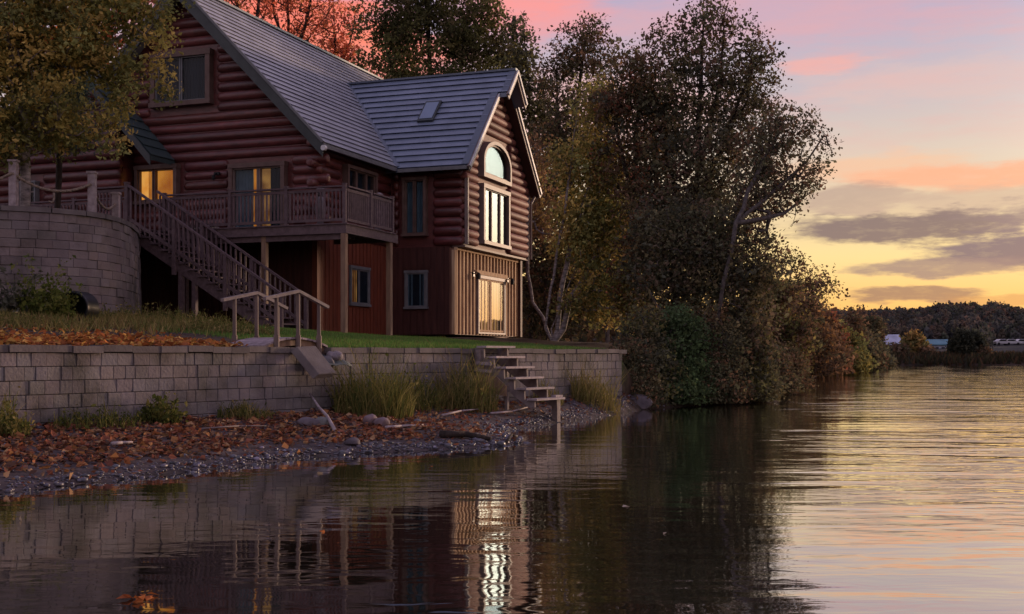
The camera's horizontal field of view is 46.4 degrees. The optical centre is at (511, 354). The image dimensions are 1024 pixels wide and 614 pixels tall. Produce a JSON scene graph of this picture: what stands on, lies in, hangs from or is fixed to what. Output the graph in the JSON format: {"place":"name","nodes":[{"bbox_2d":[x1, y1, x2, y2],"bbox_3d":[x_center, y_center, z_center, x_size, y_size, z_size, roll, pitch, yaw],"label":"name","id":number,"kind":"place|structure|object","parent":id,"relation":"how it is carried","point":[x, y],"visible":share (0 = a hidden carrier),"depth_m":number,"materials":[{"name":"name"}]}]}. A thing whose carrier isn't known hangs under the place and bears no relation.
{"place":"outdoors","nodes":[
{"label":"outdoors","id":0,"kind":"place"},
{"bbox_2d":[0,365,1023,613],"bbox_3d":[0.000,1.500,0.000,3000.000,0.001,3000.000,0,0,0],"label":"lake water","id":1,"kind":"structure","parent":0,"point":[898,489],"depth_m":10.75,"materials":[{"name":"liquid"}]},
{"bbox_2d":[116,592,157,601],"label":"floating leaf","id":2,"kind":"object","parent":1,"relation":"on","point":[139,598],"visible":1,"depth_m":7.29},
{"bbox_2d":[0,324,1023,492],"bbox_3d":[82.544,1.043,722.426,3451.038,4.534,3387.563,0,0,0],"label":"ground","id":3,"kind":"structure","parent":0,"point":[626,388],"depth_m":18.72,"materials":[{"name":"soil"}]},
{"bbox_2d":[0,384,35,437],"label":"weed clump","id":4,"kind":"object","parent":3,"relation":"on","point":[9,424],"visible":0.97,"depth_m":16.29,"materials":[{"name":"green plant"}]},
{"bbox_2d":[0,266,42,315],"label":"leafy plant","id":5,"kind":"object","parent":3,"relation":"on","point":[9,302],"visible":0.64,"depth_m":25.13,"materials":[{"name":"green plant"}]},
{"bbox_2d":[6,253,84,320],"bbox_3d":[-9.989,-1.437,25.582,1.441,1.556,1.968,0,0,0],"label":"leafy plant","id":6,"kind":"object","parent":3,"relation":"on","point":[53,302],"visible":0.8,"depth_m":25.35,"materials":[{"name":"green plant"}]},
{"bbox_2d":[0,309,94,330],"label":"weed clump","id":7,"kind":"object","parent":3,"relation":"on","point":[27,318],"visible":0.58,"depth_m":22.86,"materials":[{"name":"green plant"}]},
{"bbox_2d":[0,205,141,313],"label":"terrace wall","id":8,"kind":"structure","parent":3,"relation":"on","point":[104,266],"depth_m":28.71,"materials":[{"name":"stone"}]},
{"bbox_2d":[65,291,99,320],"bbox_3d":[-9.624,-1.033,26.489,0.756,0.756,0.620,0,0,4],"label":"drain pipe","id":9,"kind":"object","parent":3,"relation":"on","point":[88,303],"visible":0.45,"depth_m":26.52,"materials":[{"name":"black metal"}]},
{"bbox_2d":[20,0,154,68],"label":"maple tree","id":10,"kind":"object","parent":3,"relation":"on","point":[120,40],"visible":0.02,"depth_m":51.54,"materials":[{"name":"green plant"}]},
{"bbox_2d":[48,397,149,430],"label":"weed clump","id":11,"kind":"object","parent":3,"relation":"on","point":[99,421],"visible":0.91,"depth_m":17.66,"materials":[{"name":"green plant"}]},
{"bbox_2d":[110,441,132,445],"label":"branch","id":12,"kind":"object","parent":3,"relation":"on","point":[118,442],"visible":1,"depth_m":16.17,"materials":[{"name":"grey wood"}]},
{"bbox_2d":[0,321,247,346],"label":"fallen leaves","id":13,"kind":"object","parent":3,"relation":"on","point":[87,338],"visible":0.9,"depth_m":19.97,"materials":[{"name":"orange plant"}]},
{"bbox_2d":[0,308,268,336],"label":"rough grass","id":14,"kind":"structure","parent":3,"relation":"on","point":[118,323],"depth_m":24.64,"materials":[{"name":"green plant"}]},
{"bbox_2d":[110,300,208,321],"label":"weed clump","id":15,"kind":"object","parent":3,"relation":"on","point":[148,313],"visible":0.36,"depth_m":29.92,"materials":[{"name":"green plant"}]},
{"bbox_2d":[134,391,187,424],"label":"weed clump","id":16,"kind":"object","parent":3,"relation":"on","point":[158,411],"visible":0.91,"depth_m":18.63,"materials":[{"name":"green plant"}]},
{"bbox_2d":[140,308,253,327],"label":"weed clump","id":17,"kind":"object","parent":3,"relation":"on","point":[216,319],"visible":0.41,"depth_m":28.89,"materials":[{"name":"green plant"}]},
{"bbox_2d":[0,182,397,335],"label":"wooden deck","id":18,"kind":"structure","parent":3,"relation":"on","point":[370,210],"depth_m":34.93,"materials":[{"name":"brown wood"}]},
{"bbox_2d":[314,188,323,223],"bbox_3d":[-5.556,-4.316,34.646,0.358,1.131,0.349,0,0,-23],"label":"railing post","id":19,"kind":"object","parent":18,"relation":"on","point":[319,206],"visible":0.43,"depth_m":34.53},
{"bbox_2d":[127,184,308,328],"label":"staircase","id":20,"kind":"structure","parent":3,"relation":"on","point":[223,279],"depth_m":34.09,"materials":[{"name":"brown wood"}]},
{"bbox_2d":[181,316,281,334],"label":"weed clump","id":21,"kind":"object","parent":3,"relation":"on","point":[262,330],"visible":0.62,"depth_m":25.84,"materials":[{"name":"green plant"}]},
{"bbox_2d":[216,396,278,419],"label":"weed clump","id":22,"kind":"object","parent":3,"relation":"on","point":[243,411],"visible":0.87,"depth_m":20.14,"materials":[{"name":"green plant"}]},
{"bbox_2d":[225,0,278,19],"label":"bare tree","id":23,"kind":"object","parent":3,"relation":"on","point":[238,3],"visible":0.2,"depth_m":61.73,"materials":[{"name":"red plant"}]},
{"bbox_2d":[0,0,541,337],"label":"log house","id":24,"kind":"structure","parent":3,"relation":"on","point":[446,161],"depth_m":40.00,"materials":[{"name":"wood"}]},
{"bbox_2d":[19,180,39,204],"bbox_3d":[-16.026,-4.925,39.651,0.700,1.670,0.255,0,0,20],"label":"window","id":25,"kind":"structure","parent":24,"relation":"in","point":[35,192],"depth_m":39.61,"materials":[{"name":"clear glass"}]},
{"bbox_2d":[133,163,180,205],"bbox_3d":[-11.562,-5.540,38.888,1.690,1.260,0.275,0,0,20],"label":"window","id":26,"kind":"structure","parent":24,"relation":"in","point":[164,178],"depth_m":38.92,"materials":[{"name":"clear glass"}]},
{"bbox_2d":[148,48,213,108],"bbox_3d":[-10.684,-8.910,38.569,2.340,1.760,0.275,0,0,20],"label":"window","id":27,"kind":"structure","parent":24,"relation":"in","point":[195,70],"depth_m":38.53,"materials":[{"name":"clear glass"}]},
{"bbox_2d":[227,161,288,226],"bbox_3d":[-8.002,-4.905,37.605,2.060,2.270,0.252,0,0,20],"label":"sliding door","id":28,"kind":"structure","parent":24,"relation":"in","point":[270,174],"depth_m":37.64,"materials":[{"name":"clear glass"}]},
{"bbox_2d":[342,164,377,195],"bbox_3d":[-4.999,-5.450,39.546,0.255,1.420,2.190,0,0,20],"label":"window","id":29,"kind":"structure","parent":24,"relation":"in","point":[358,177],"depth_m":39.62,"materials":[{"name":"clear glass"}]},
{"bbox_2d":[348,265,371,306],"bbox_3d":[-5.034,-2.270,39.638,0.105,1.320,1.460,0,0,20],"label":"window","id":30,"kind":"structure","parent":24,"relation":"in","point":[359,277],"depth_m":39.59,"materials":[{"name":"clear glass"}]},
{"bbox_2d":[401,176,428,236],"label":"window","id":31,"kind":"structure","parent":24,"relation":"in","point":[414,189],"depth_m":41.43,"materials":[{"name":"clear glass"}]},
{"bbox_2d":[403,270,428,308],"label":"window","id":32,"kind":"structure","parent":24,"relation":"in","point":[415,281],"depth_m":41.48,"materials":[{"name":"clear glass"}]},
{"bbox_2d":[476,275,505,334],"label":"sliding door","id":33,"kind":"structure","parent":24,"relation":"in","point":[484,278],"depth_m":44.08,"materials":[{"name":"clear glass"}]},
{"bbox_2d":[478,183,511,249],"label":"window","id":34,"kind":"structure","parent":24,"relation":"in","point":[494,207],"depth_m":43.60,"materials":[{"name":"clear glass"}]},
{"bbox_2d":[478,141,511,186],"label":"arched window","id":35,"kind":"structure","parent":24,"relation":"in","point":[494,168],"depth_m":43.60,"materials":[{"name":"clear glass"}]},
{"bbox_2d":[221,290,328,353],"bbox_3d":[-4.381,-0.579,22.229,1.164,1.237,1.705,0,0,33],"label":"railing","id":36,"kind":"object","parent":3,"relation":"on","point":[277,340],"visible":0.86,"depth_m":22.01,"materials":[{"name":"grey wood"}]},
{"bbox_2d":[253,0,343,42],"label":"bare tree","id":37,"kind":"object","parent":3,"relation":"on","point":[289,9],"visible":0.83,"depth_m":65.87,"materials":[{"name":"red plant"}]},
{"bbox_2d":[296,417,319,426],"bbox_3d":[-3.389,1.154,20.000,0.441,0.238,0.346,0,0,-14],"label":"boulder","id":38,"kind":"object","parent":3,"relation":"on","point":[308,421],"visible":0.7,"depth_m":19.86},
{"bbox_2d":[0,345,626,426],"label":"retaining wall","id":39,"kind":"structure","parent":3,"relation":"on","point":[216,370],"depth_m":20.03,"materials":[{"name":"concrete"}]},
{"bbox_2d":[291,346,335,378],"bbox_3d":[-3.616,0.135,21.776,0.427,0.597,0.734,0,0,33],"label":"fallen slab","id":40,"kind":"object","parent":39,"relation":"on","point":[314,363],"depth_m":21.70,"materials":[{"name":"stone"}]},
{"bbox_2d":[0,343,632,485],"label":"fallen leaves","id":41,"kind":"object","parent":3,"relation":"on","point":[68,445],"visible":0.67,"depth_m":17.73,"materials":[{"name":"brown plant"}]},
{"bbox_2d":[201,425,265,428],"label":"branch","id":42,"kind":"object","parent":41,"relation":"on","point":[231,426],"visible":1,"depth_m":18.72,"materials":[{"name":"brown wood"}]},
{"bbox_2d":[309,393,335,430],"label":"branch","id":43,"kind":"object","parent":3,"relation":"on","point":[330,422],"visible":0.99,"depth_m":20.24,"materials":[{"name":"grey wood"}]},
{"bbox_2d":[316,417,329,425],"bbox_3d":[-3.179,1.153,20.037,0.295,0.236,0.242,0,0,2],"label":"boulder","id":44,"kind":"object","parent":3,"relation":"on","point":[323,420],"visible":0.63,"depth_m":19.97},
{"bbox_2d":[324,355,333,366],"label":"boulder","id":45,"kind":"object","parent":3,"relation":"on","point":[329,358],"visible":0.33,"depth_m":22.33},
{"bbox_2d":[326,350,342,360],"bbox_3d":[-3.354,0.025,22.586,0.338,0.224,0.282,0,0,-43],"label":"boulder","id":46,"kind":"object","parent":3,"relation":"on","point":[335,356],"visible":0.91,"depth_m":22.49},
{"bbox_2d":[322,354,351,365],"bbox_3d":[-3.456,0.085,22.487,0.554,0.277,0.721,0,0,33],"label":"boulder","id":47,"kind":"object","parent":3,"relation":"on","point":[337,363],"visible":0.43,"depth_m":22.50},
{"bbox_2d":[307,0,374,73],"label":"bare tree","id":48,"kind":"object","parent":3,"relation":"on","point":[334,42],"visible":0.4,"depth_m":69.67,"materials":[{"name":"red plant"}]},
{"bbox_2d":[343,437,360,445],"bbox_3d":[-2.505,1.371,18.605,0.252,0.178,0.345,0,0,-33],"label":"boulder","id":49,"kind":"object","parent":3,"relation":"on","point":[353,441],"visible":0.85,"depth_m":18.49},
{"bbox_2d":[131,317,604,348],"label":"lawn grass","id":50,"kind":"structure","parent":3,"relation":"on","point":[337,339],"depth_m":27.49,"materials":[{"name":"green plant"}]},
{"bbox_2d":[363,414,376,424],"bbox_3d":[-2.447,1.145,20.630,0.256,0.249,0.250,0,0,-41],"label":"boulder","id":51,"kind":"object","parent":3,"relation":"on","point":[370,418],"visible":0.68,"depth_m":20.52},
{"bbox_2d":[319,337,422,418],"bbox_3d":[-2.601,0.349,22.482,2.069,1.725,2.242,0,0,27],"label":"grass clump","id":52,"kind":"object","parent":3,"relation":"on","point":[357,399],"visible":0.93,"depth_m":22.19,"materials":[{"name":"green plant"}]},
{"bbox_2d":[373,417,389,426],"bbox_3d":[-2.254,1.180,20.566,0.290,0.212,0.244,0,0,11],"label":"boulder","id":53,"kind":"object","parent":3,"relation":"on","point":[383,421],"visible":0.6,"depth_m":20.49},
{"bbox_2d":[0,394,773,492],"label":"pebbles","id":54,"kind":"object","parent":3,"relation":"on","point":[249,456],"visible":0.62,"depth_m":17.84,"materials":[{"name":"gravel"}]},
{"bbox_2d":[439,430,490,440],"bbox_3d":[-0.778,1.340,19.870,0.864,0.176,0.231,0,0,-4],"label":"driftwood log","id":55,"kind":"object","parent":54,"relation":"on","point":[447,434],"visible":1,"depth_m":19.83,"materials":[{"name":"brown wood"}]},
{"bbox_2d":[385,424,422,428],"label":"branch","id":56,"kind":"object","parent":3,"relation":"on","point":[398,426],"visible":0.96,"depth_m":20.33,"materials":[{"name":"grey wood"}]},
{"bbox_2d":[384,355,450,412],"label":"grass clump","id":57,"kind":"object","parent":3,"relation":"on","point":[430,403],"visible":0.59,"depth_m":24.12,"materials":[{"name":"green plant"}]},
{"bbox_2d":[343,0,530,78],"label":"tall tree","id":58,"kind":"object","parent":3,"relation":"on","point":[462,40],"visible":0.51,"depth_m":61.22,"materials":[{"name":"green plant"}]},
{"bbox_2d":[441,409,478,415],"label":"branch","id":59,"kind":"object","parent":3,"relation":"on","point":[449,413],"visible":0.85,"depth_m":23.87,"materials":[{"name":"grey wood"}]},
{"bbox_2d":[423,338,524,413],"bbox_3d":[-0.862,0.424,25.454,1.960,1.642,2.346,0,0,24],"label":"grass clump","id":60,"kind":"object","parent":3,"relation":"on","point":[480,398],"visible":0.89,"depth_m":25.18,"materials":[{"name":"green plant"}]},
{"bbox_2d":[490,407,527,413],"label":"branch","id":61,"kind":"object","parent":3,"relation":"on","point":[498,412],"visible":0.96,"depth_m":25.31,"materials":[{"name":"grey wood"}]},
{"bbox_2d":[505,433,517,442],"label":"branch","id":62,"kind":"object","parent":3,"relation":"on","point":[509,437],"visible":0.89,"depth_m":20.23,"materials":[{"name":"brown plant"}]},
{"bbox_2d":[474,346,564,421],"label":"wooden steps","id":63,"kind":"structure","parent":3,"relation":"on","point":[520,373],"depth_m":26.34,"materials":[{"name":"grey wood"}]},
{"bbox_2d":[491,10,582,338],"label":"poplar tree","id":64,"kind":"object","parent":3,"relation":"on","point":[521,65],"visible":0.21,"depth_m":59.63,"materials":[{"name":"green plant"}]},
{"bbox_2d":[526,131,569,338],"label":"birch tree","id":65,"kind":"object","parent":3,"relation":"on","point":[537,225],"visible":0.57,"depth_m":49.38,"materials":[{"name":"green plant"}]},
{"bbox_2d":[529,369,566,405],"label":"grass clump","id":66,"kind":"object","parent":3,"relation":"on","point":[555,393],"visible":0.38,"depth_m":28.52,"materials":[{"name":"green plant"}]},
{"bbox_2d":[522,197,603,340],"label":"understorey tree","id":67,"kind":"object","parent":3,"relation":"on","point":[543,272],"visible":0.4,"depth_m":52.48,"materials":[{"name":"green plant"}]},
{"bbox_2d":[524,10,625,341],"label":"poplar tree","id":68,"kind":"object","parent":3,"relation":"on","point":[583,41],"visible":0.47,"depth_m":55.73,"materials":[{"name":"green plant"}]},
{"bbox_2d":[511,244,657,342],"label":"back woods","id":69,"kind":"object","parent":3,"relation":"on","point":[600,336],"visible":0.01,"depth_m":85.78,"materials":[{"name":"green plant"}]},
{"bbox_2d":[559,349,630,413],"bbox_3d":[2.134,0.657,30.183,1.998,1.766,2.016,0,0,0],"label":"grass clump","id":70,"kind":"object","parent":3,"relation":"on","point":[600,397],"visible":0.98,"depth_m":30.04,"materials":[{"name":"green plant"}]},
{"bbox_2d":[538,69,655,340],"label":"birch tree","id":71,"kind":"object","parent":3,"relation":"on","point":[595,216],"visible":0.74,"depth_m":43.02,"materials":[{"name":"green plant"}]},
{"bbox_2d":[563,194,671,342],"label":"understorey tree","id":72,"kind":"object","parent":3,"relation":"on","point":[607,336],"depth_m":59.93,"materials":[{"name":"green plant"}]},
{"bbox_2d":[581,38,686,333],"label":"aspen tree","id":73,"kind":"object","parent":3,"relation":"on","point":[614,98],"visible":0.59,"depth_m":41.98,"materials":[{"name":"green plant"}]},
{"bbox_2d":[608,333,667,406],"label":"shore bush","id":74,"kind":"object","parent":3,"relation":"on","point":[645,381],"visible":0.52,"depth_m":33.71,"materials":[{"name":"green plant"}]},
{"bbox_2d":[631,394,652,409],"bbox_3d":[3.461,1.354,32.979,0.620,0.528,0.920,0,0,-37],"label":"boulder","id":75,"kind":"object","parent":3,"relation":"on","point":[644,403],"visible":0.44,"depth_m":32.70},
{"bbox_2d":[609,302,688,405],"bbox_3d":[3.948,-0.037,34.953,2.445,3.124,2.753,0,0,0],"label":"shore bush","id":76,"kind":"object","parent":3,"relation":"on","point":[644,329],"visible":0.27,"depth_m":34.90,"materials":[{"name":"green plant"}]},
{"bbox_2d":[653,303,726,405],"bbox_3d":[4.961,-0.023,35.589,2.879,3.106,3.210,0,0,0],"label":"shore bush","id":77,"kind":"object","parent":3,"relation":"on","point":[683,330],"visible":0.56,"depth_m":35.33,"materials":[{"name":"green plant"}]},
{"bbox_2d":[610,184,792,383],"bbox_3d":[6.159,-2.246,38.604,5.939,6.551,4.730,0,0,0],"label":"shore tree","id":78,"kind":"object","parent":3,"relation":"on","point":[690,243],"visible":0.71,"depth_m":37.93,"materials":[{"name":"green plant"}]},
{"bbox_2d":[621,0,794,308],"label":"tall tree","id":79,"kind":"object","parent":3,"relation":"on","point":[697,158],"visible":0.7,"depth_m":41.33,"materials":[{"name":"green plant"}]},
{"bbox_2d":[686,297,760,403],"bbox_3d":[6.078,-0.136,36.436,2.826,3.291,3.130,0,0,0],"label":"shore bush","id":80,"kind":"object","parent":3,"relation":"on","point":[726,376],"visible":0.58,"depth_m":36.14,"materials":[{"name":"green plant"}]},
{"bbox_2d":[730,309,791,402],"bbox_3d":[7.441,0.005,37.863,2.627,3.006,2.973,0,0,0],"label":"shore bush","id":81,"kind":"object","parent":3,"relation":"on","point":[769,389],"visible":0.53,"depth_m":37.44,"materials":[{"name":"green plant"}]},
{"bbox_2d":[713,101,843,333],"bbox_3d":[8.281,-3.700,39.277,5.548,9.461,2.684,0,0,-23],"label":"willow tree","id":82,"kind":"object","parent":3,"relation":"on","point":[765,171],"visible":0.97,"depth_m":39.09,"materials":[{"name":"green plant"}]},
{"bbox_2d":[736,272,825,375],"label":"bank tree","id":83,"kind":"object","parent":3,"relation":"on","point":[796,329],"visible":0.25,"depth_m":70.52,"materials":[{"name":"green plant"}]},
{"bbox_2d":[768,343,804,393],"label":"shore bush","id":84,"kind":"object","parent":3,"relation":"on","point":[794,380],"visible":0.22,"depth_m":45.30,"materials":[{"name":"green plant"}]},
{"bbox_2d":[779,335,818,389],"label":"shore bush","id":85,"kind":"object","parent":3,"relation":"on","point":[799,360],"visible":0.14,"depth_m":49.94,"materials":[{"name":"green plant"}]},
{"bbox_2d":[763,243,849,316],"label":"tree","id":86,"kind":"object","parent":3,"relation":"on","point":[811,285],"visible":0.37,"depth_m":83.60,"materials":[{"name":"green plant"}]},
{"bbox_2d":[786,290,847,377],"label":"bank tree","id":87,"kind":"object","parent":3,"relation":"on","point":[828,352],"visible":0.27,"depth_m":76.53,"materials":[{"name":"green plant"}]},
{"bbox_2d":[813,303,860,375],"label":"bank tree","id":88,"kind":"object","parent":3,"relation":"on","point":[847,358],"visible":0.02,"depth_m":86.77,"materials":[{"name":"brown plant"}]},
{"bbox_2d":[840,305,871,343],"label":"tree","id":89,"kind":"object","parent":3,"relation":"on","point":[850,321],"visible":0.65,"depth_m":111.67,"materials":[{"name":"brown plant"}]},
{"bbox_2d":[839,317,879,372],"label":"bank tree","id":90,"kind":"object","parent":3,"relation":"on","point":[864,365],"visible":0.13,"depth_m":98.38,"materials":[{"name":"green plant"}]},
{"bbox_2d":[855,312,888,346],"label":"tree","id":91,"kind":"object","parent":3,"relation":"on","point":[875,322],"visible":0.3,"depth_m":149.05,"materials":[{"name":"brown plant"}]},
{"bbox_2d":[861,323,889,369],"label":"bank tree","id":92,"kind":"object","parent":3,"relation":"on","point":[877,354],"visible":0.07,"depth_m":115.45,"materials":[{"name":"green plant"}]},
{"bbox_2d":[866,329,897,367],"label":"bank tree","id":93,"kind":"object","parent":3,"relation":"on","point":[891,360],"visible":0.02,"depth_m":136.03,"materials":[{"name":"green plant"}]},
{"bbox_2d":[884,334,900,344],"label":"house","id":94,"kind":"structure","parent":3,"relation":"on","point":[894,338],"depth_m":286.41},
{"bbox_2d":[887,341,911,355],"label":"tree","id":95,"kind":"object","parent":3,"relation":"on","point":[900,347],"visible":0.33,"depth_m":182.97,"materials":[{"name":"brown plant"}]},
{"bbox_2d":[899,328,932,352],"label":"tree","id":96,"kind":"object","parent":3,"relation":"on","point":[914,340],"visible":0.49,"depth_m":184.88,"materials":[{"name":"orange plant"}]},
{"bbox_2d":[916,345,938,354],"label":"tree","id":97,"kind":"object","parent":3,"relation":"on","point":[932,350],"visible":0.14,"depth_m":183.24,"materials":[{"name":"brown plant"}]},
{"bbox_2d":[926,339,947,347],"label":"house","id":98,"kind":"structure","parent":3,"relation":"on","point":[938,343],"depth_m":282.75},
{"bbox_2d":[888,350,1023,364],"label":"shore weeds","id":99,"kind":"object","parent":3,"relation":"on","point":[1002,357],"visible":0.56,"depth_m":177.67,"materials":[{"name":"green plant"}]},
{"bbox_2d":[945,326,978,356],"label":"tree","id":100,"kind":"object","parent":3,"relation":"on","point":[962,341],"visible":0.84,"depth_m":185.04,"materials":[{"name":"green plant"}]},
{"bbox_2d":[969,327,989,349],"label":"tree","id":101,"kind":"object","parent":3,"relation":"on","point":[979,338],"visible":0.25,"depth_m":186.96,"materials":[{"name":"green plant"}]},
{"bbox_2d":[975,345,997,355],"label":"tree","id":102,"kind":"object","parent":3,"relation":"on","point":[985,349],"visible":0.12,"depth_m":185.90,"materials":[{"name":"brown plant"}]},
{"bbox_2d":[1,0,1023,310],"label":"sky","id":103,"kind":"structure","parent":0,"point":[923,204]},
{"bbox_2d":[593,338,1023,352],"bbox_3d":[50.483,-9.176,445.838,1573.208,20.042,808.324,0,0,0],"label":"hills","id":104,"kind":"structure","parent":0,"point":[1010,347],"depth_m":280.81,"materials":[{"name":"plant"}]},
{"bbox_2d":[523,299,1023,347],"bbox_3d":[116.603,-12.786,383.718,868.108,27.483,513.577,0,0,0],"label":"hill forest","id":105,"kind":"object","parent":104,"relation":"on","point":[938,320],"visible":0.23,"depth_m":400.09,"materials":[{"name":"green plant"}]},
{"bbox_2d":[993,339,1010,344],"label":"parked car","id":106,"kind":"object","parent":104,"relation":"on","point":[1001,341],"visible":0.94,"depth_m":295.18,"materials":[{"name":"white paint"}]},
{"bbox_2d":[1006,339,1021,344],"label":"parked car","id":107,"kind":"object","parent":104,"relation":"on","point":[1013,341],"visible":0.73,"depth_m":299.05,"materials":[{"name":"white paint"}]},
{"label":"terrace ground","id":108,"kind":"structure","parent":0,"visible":0},
{"bbox_2d":[13,66,102,207],"bbox_3d":[-11.848,-5.611,31.495,2.321,4.430,2.232,0,0,0],"label":"deciduous tree","id":109,"kind":"object","parent":108,"relation":"on","point":[58,186],"visible":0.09,"depth_m":31.45,"materials":[{"name":"green plant"}]},
{"bbox_2d":[0,159,121,217],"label":"rope fence","id":110,"kind":"object","parent":108,"relation":"on","point":[90,186],"visible":0.99,"depth_m":29.05,"materials":[{"name":"grey wood"}]},
{"bbox_2d":[0,0,195,206],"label":"birch tree","id":111,"kind":"object","parent":108,"relation":"on","point":[78,46],"visible":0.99,"depth_m":28.66,"materials":[{"name":"green plant"}]}
]}

